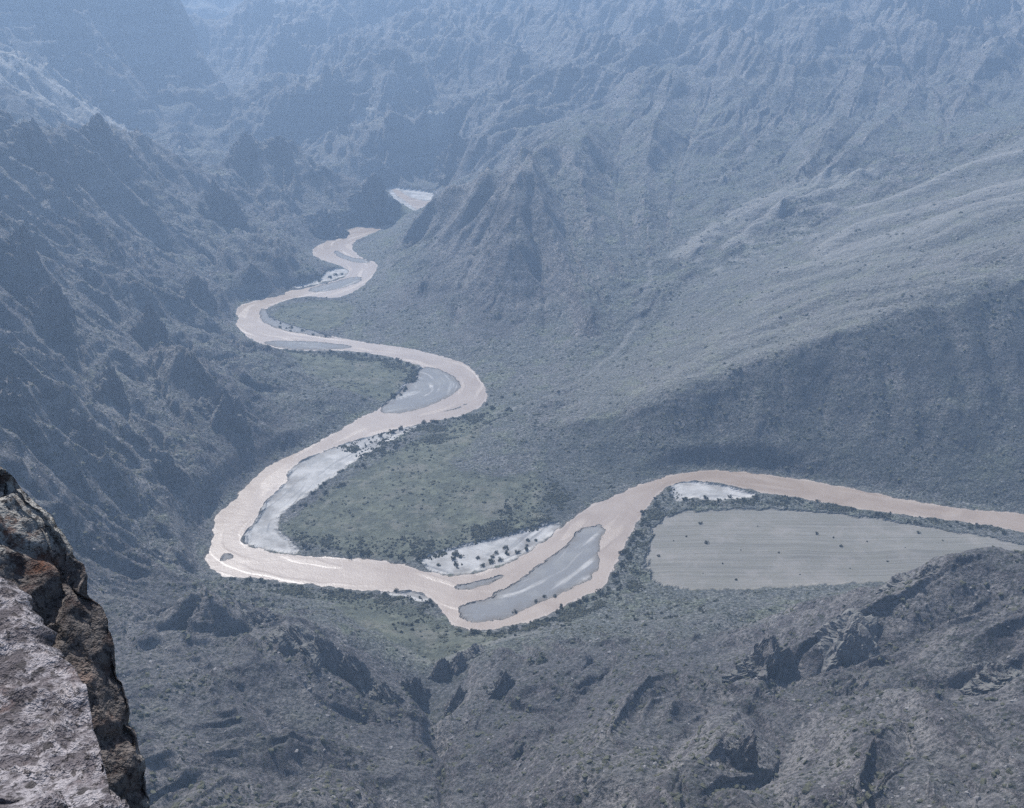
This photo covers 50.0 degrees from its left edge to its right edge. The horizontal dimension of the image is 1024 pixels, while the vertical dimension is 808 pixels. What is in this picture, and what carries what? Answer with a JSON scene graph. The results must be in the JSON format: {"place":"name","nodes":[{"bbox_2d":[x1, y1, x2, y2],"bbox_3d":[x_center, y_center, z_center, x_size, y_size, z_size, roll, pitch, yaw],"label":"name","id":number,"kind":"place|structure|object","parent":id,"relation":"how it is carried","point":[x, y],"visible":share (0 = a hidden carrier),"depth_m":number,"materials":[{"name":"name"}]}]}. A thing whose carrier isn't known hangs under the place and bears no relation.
{"place":"outdoors","nodes":[
{"label":"outdoors","id":0,"kind":"place"},
{"bbox_2d":[0,50,402,593],"bbox_3d":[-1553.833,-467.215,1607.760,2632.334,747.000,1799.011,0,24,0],"label":"mountain","id":1,"kind":"structure","parent":0,"point":[119,201],"depth_m":1467.11,"materials":[{"name":"grey stone"}]},
{"bbox_2d":[4,223,51,282],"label":"rock outcrop","id":2,"kind":"object","parent":1,"relation":"on","point":[23,246],"visible":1,"depth_m":1331.40,"materials":[{"name":"grey stone"}]},
{"bbox_2d":[0,117,82,199],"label":"rock outcrop","id":3,"kind":"object","parent":1,"relation":"on","point":[29,145],"visible":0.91,"depth_m":1709.23,"materials":[{"name":"grey stone"}]},
{"bbox_2d":[21,281,77,341],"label":"rock outcrop","id":4,"kind":"object","parent":1,"relation":"on","point":[50,309],"visible":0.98,"depth_m":1283.35,"materials":[{"name":"grey stone"}]},
{"bbox_2d":[63,407,105,456],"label":"rock outcrop","id":5,"kind":"object","parent":1,"relation":"on","point":[81,431],"visible":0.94,"depth_m":1097.20,"materials":[{"name":"grey stone"}]},
{"bbox_2d":[72,113,128,173],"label":"rock outcrop","id":6,"kind":"object","parent":1,"relation":"on","point":[96,129],"visible":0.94,"depth_m":1918.67,"materials":[{"name":"grey stone"}]},
{"bbox_2d":[92,365,128,410],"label":"rock outcrop","id":7,"kind":"object","parent":1,"relation":"on","point":[109,381],"visible":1,"depth_m":1252.95,"materials":[{"name":"grey stone"}]},
{"bbox_2d":[130,300,173,351],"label":"rock outcrop","id":8,"kind":"object","parent":1,"relation":"on","point":[148,330],"visible":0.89,"depth_m":1441.36,"materials":[{"name":"grey stone"}]},
{"bbox_2d":[179,275,217,312],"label":"rock outcrop","id":9,"kind":"object","parent":1,"relation":"on","point":[197,291],"visible":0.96,"depth_m":1682.83,"materials":[{"name":"grey stone"}]},
{"bbox_2d":[188,386,248,437],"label":"rock outcrop","id":10,"kind":"object","parent":1,"relation":"on","point":[214,404],"visible":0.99,"depth_m":1309.81,"materials":[{"name":"grey stone"}]},
{"bbox_2d":[191,178,247,228],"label":"rock outcrop","id":11,"kind":"object","parent":1,"relation":"on","point":[219,205],"visible":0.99,"depth_m":2021.31,"materials":[{"name":"grey stone"}]},
{"bbox_2d":[228,132,259,175],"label":"rock outcrop","id":12,"kind":"object","parent":1,"relation":"on","point":[243,151],"visible":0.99,"depth_m":2284.08,"materials":[{"name":"grey stone"}]},
{"bbox_2d":[0,0,874,186],"bbox_3d":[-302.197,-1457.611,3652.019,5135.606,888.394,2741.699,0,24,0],"label":"mountains","id":13,"kind":"structure","parent":0,"point":[306,45],"depth_m":2881.07,"materials":[{"name":"grey stone"}]},
{"bbox_2d":[0,0,1023,807],"bbox_3d":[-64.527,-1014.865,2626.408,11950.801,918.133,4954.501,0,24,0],"label":"scrub","id":14,"kind":"object","parent":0,"point":[604,762],"visible":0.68,"depth_m":1030.14,"materials":[{"name":"green plant"}]},
{"bbox_2d":[87,547,1023,807],"bbox_3d":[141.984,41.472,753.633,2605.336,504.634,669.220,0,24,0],"label":"hills","id":15,"kind":"structure","parent":0,"point":[266,690],"depth_m":757.36,"materials":[{"name":"grey stone"}]},
{"bbox_2d":[242,608,277,630],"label":"rock outcrop","id":16,"kind":"object","parent":15,"relation":"on","point":[254,618],"visible":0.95,"depth_m":891.44,"materials":[{"name":"grey stone"}]},
{"bbox_2d":[265,623,320,652],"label":"rock outcrop","id":17,"kind":"object","parent":15,"relation":"on","point":[291,637],"visible":0.97,"depth_m":840.75,"materials":[{"name":"grey stone"}]},
{"bbox_2d":[298,635,344,672],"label":"rock outcrop","id":18,"kind":"object","parent":15,"relation":"on","point":[326,652],"visible":0.99,"depth_m":831.08,"materials":[{"name":"grey stone"}]},
{"bbox_2d":[335,653,376,695],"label":"rock outcrop","id":19,"kind":"object","parent":15,"relation":"on","point":[353,670],"visible":1,"depth_m":834.66,"materials":[{"name":"grey stone"}]},
{"bbox_2d":[369,681,404,704],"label":"rock outcrop","id":20,"kind":"object","parent":15,"relation":"on","point":[384,692],"visible":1,"depth_m":832.85,"materials":[{"name":"grey stone"}]},
{"bbox_2d":[399,676,430,705],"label":"rock outcrop","id":21,"kind":"object","parent":15,"relation":"on","point":[416,690],"visible":0.98,"depth_m":905.26,"materials":[{"name":"grey stone"}]},
{"bbox_2d":[428,657,448,681],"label":"rock outcrop","id":22,"kind":"object","parent":15,"relation":"on","point":[440,669],"visible":1,"depth_m":929.37,"materials":[{"name":"grey stone"}]},
{"bbox_2d":[444,685,466,716],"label":"rock outcrop","id":23,"kind":"object","parent":15,"relation":"on","point":[453,703],"visible":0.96,"depth_m":878.03,"materials":[{"name":"grey stone"}]},
{"bbox_2d":[448,651,468,674],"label":"rock outcrop","id":24,"kind":"object","parent":15,"relation":"on","point":[458,663],"visible":0.98,"depth_m":931.58,"materials":[{"name":"grey stone"}]},
{"bbox_2d":[462,643,485,659],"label":"rock outcrop","id":25,"kind":"object","parent":15,"relation":"on","point":[473,650],"visible":0.98,"depth_m":941.39,"materials":[{"name":"grey stone"}]},
{"bbox_2d":[486,670,515,698],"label":"rock outcrop","id":26,"kind":"object","parent":15,"relation":"on","point":[504,682],"visible":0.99,"depth_m":852.69,"materials":[{"name":"grey stone"}]},
{"bbox_2d":[3,31,1023,807],"bbox_3d":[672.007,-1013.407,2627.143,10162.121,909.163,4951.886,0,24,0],"label":"loose stones","id":27,"kind":"object","parent":15,"relation":"on","point":[967,793],"visible":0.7,"depth_m":784.03,"materials":[{"name":"grey stone"}]},
{"bbox_2d":[527,652,547,663],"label":"shrub","id":28,"kind":"object","parent":15,"relation":"on","point":[542,657],"visible":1,"depth_m":885.72,"materials":[{"name":"grey plant"}]},
{"bbox_2d":[726,729,758,770],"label":"rock outcrop","id":29,"kind":"object","parent":15,"relation":"on","point":[742,753],"visible":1,"depth_m":653.08,"materials":[{"name":"grey stone"}]},
{"bbox_2d":[721,633,798,682],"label":"rock outcrop","id":30,"kind":"object","parent":15,"relation":"on","point":[766,658],"visible":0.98,"depth_m":793.00,"materials":[{"name":"grey stone"}]},
{"bbox_2d":[812,608,879,672],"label":"rock outcrop","id":31,"kind":"object","parent":15,"relation":"on","point":[847,636],"visible":1,"depth_m":788.70,"materials":[{"name":"grey stone"}]},
{"bbox_2d":[875,572,912,593],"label":"rock outcrop","id":32,"kind":"object","parent":15,"relation":"on","point":[898,579],"visible":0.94,"depth_m":831.22,"materials":[{"name":"grey stone"}]},
{"bbox_2d":[914,564,938,579],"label":"rock outcrop","id":33,"kind":"object","parent":15,"relation":"on","point":[929,570],"visible":0.99,"depth_m":809.12,"materials":[{"name":"grey stone"}]},
{"bbox_2d":[960,661,1023,695],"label":"rock outcrop","id":34,"kind":"object","parent":15,"relation":"on","point":[986,677],"visible":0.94,"depth_m":714.87,"materials":[{"name":"grey stone"}]},
{"bbox_2d":[183,180,1023,722],"bbox_3d":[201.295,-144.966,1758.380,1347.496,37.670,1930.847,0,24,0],"label":"valley floor","id":35,"kind":"structure","parent":0,"point":[743,548],"depth_m":1223.87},
{"bbox_2d":[303,208,349,239],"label":"rock outcrop","id":36,"kind":"object","parent":35,"relation":"on","point":[324,224],"visible":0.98,"depth_m":2231.40,"materials":[{"name":"grey stone"}]},
{"bbox_2d":[347,172,401,226],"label":"rock outcrop","id":37,"kind":"object","parent":35,"relation":"on","point":[374,202],"visible":0.98,"depth_m":2320.87,"materials":[{"name":"grey stone"}]},
{"bbox_2d":[428,133,469,189],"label":"rock outcrop","id":38,"kind":"object","parent":35,"relation":"on","point":[448,160],"visible":0.88,"depth_m":2561.27,"materials":[{"name":"grey stone"}]},
{"bbox_2d":[452,550,458,555],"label":"shrub","id":39,"kind":"object","parent":35,"relation":"on","point":[455,552],"visible":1,"depth_m":1123.74,"materials":[{"name":"grey plant"}]},
{"bbox_2d":[595,588,603,594],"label":"shrub","id":40,"kind":"object","parent":35,"relation":"on","point":[599,592],"visible":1,"depth_m":1059.72,"materials":[{"name":"grey plant"}]},
{"bbox_2d":[225,350,1004,637],"bbox_3d":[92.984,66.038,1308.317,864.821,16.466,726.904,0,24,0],"label":"thicket","id":41,"kind":"object","parent":35,"relation":"on","point":[477,531],"visible":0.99,"depth_m":1168.77,"materials":[{"name":"green plant"}]},
{"bbox_2d":[205,188,1023,629],"bbox_3d":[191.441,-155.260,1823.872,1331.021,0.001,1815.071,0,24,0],"label":"river","id":42,"kind":"structure","parent":0,"point":[617,516],"depth_m":1211.30,"materials":[{"name":"liquid"}]},
{"bbox_2d":[393,0,1023,487],"bbox_3d":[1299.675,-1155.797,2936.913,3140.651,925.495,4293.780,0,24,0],"label":"mountain","id":43,"kind":"structure","parent":0,"point":[943,38],"depth_m":1879.25,"materials":[{"name":"grey stone"}]},
{"bbox_2d":[561,136,1023,423],"bbox_3d":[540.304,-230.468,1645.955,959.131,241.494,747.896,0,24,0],"label":"terrace","id":44,"kind":"structure","parent":0,"point":[760,321],"depth_m":1535.66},
{"bbox_3d":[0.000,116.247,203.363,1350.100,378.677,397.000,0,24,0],"label":"cliff","id":45,"kind":"structure","parent":0,"visible":0},
{"bbox_2d":[0,767,67,807],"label":"boulder","id":46,"kind":"object","parent":45,"relation":"on","point":[18,790],"visible":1,"depth_m":3.08,"materials":[{"name":"grey stone"}]},
{"bbox_2d":[0,576,129,807],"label":"boulder","id":47,"kind":"object","parent":45,"relation":"on","point":[49,743],"visible":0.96,"depth_m":4.18,"materials":[{"name":"grey stone"}]},
{"bbox_2d":[0,466,149,807],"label":"boulder","id":48,"kind":"object","parent":45,"relation":"on","point":[42,565],"visible":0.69,"depth_m":5.33,"materials":[{"name":"stone"}]}
]}

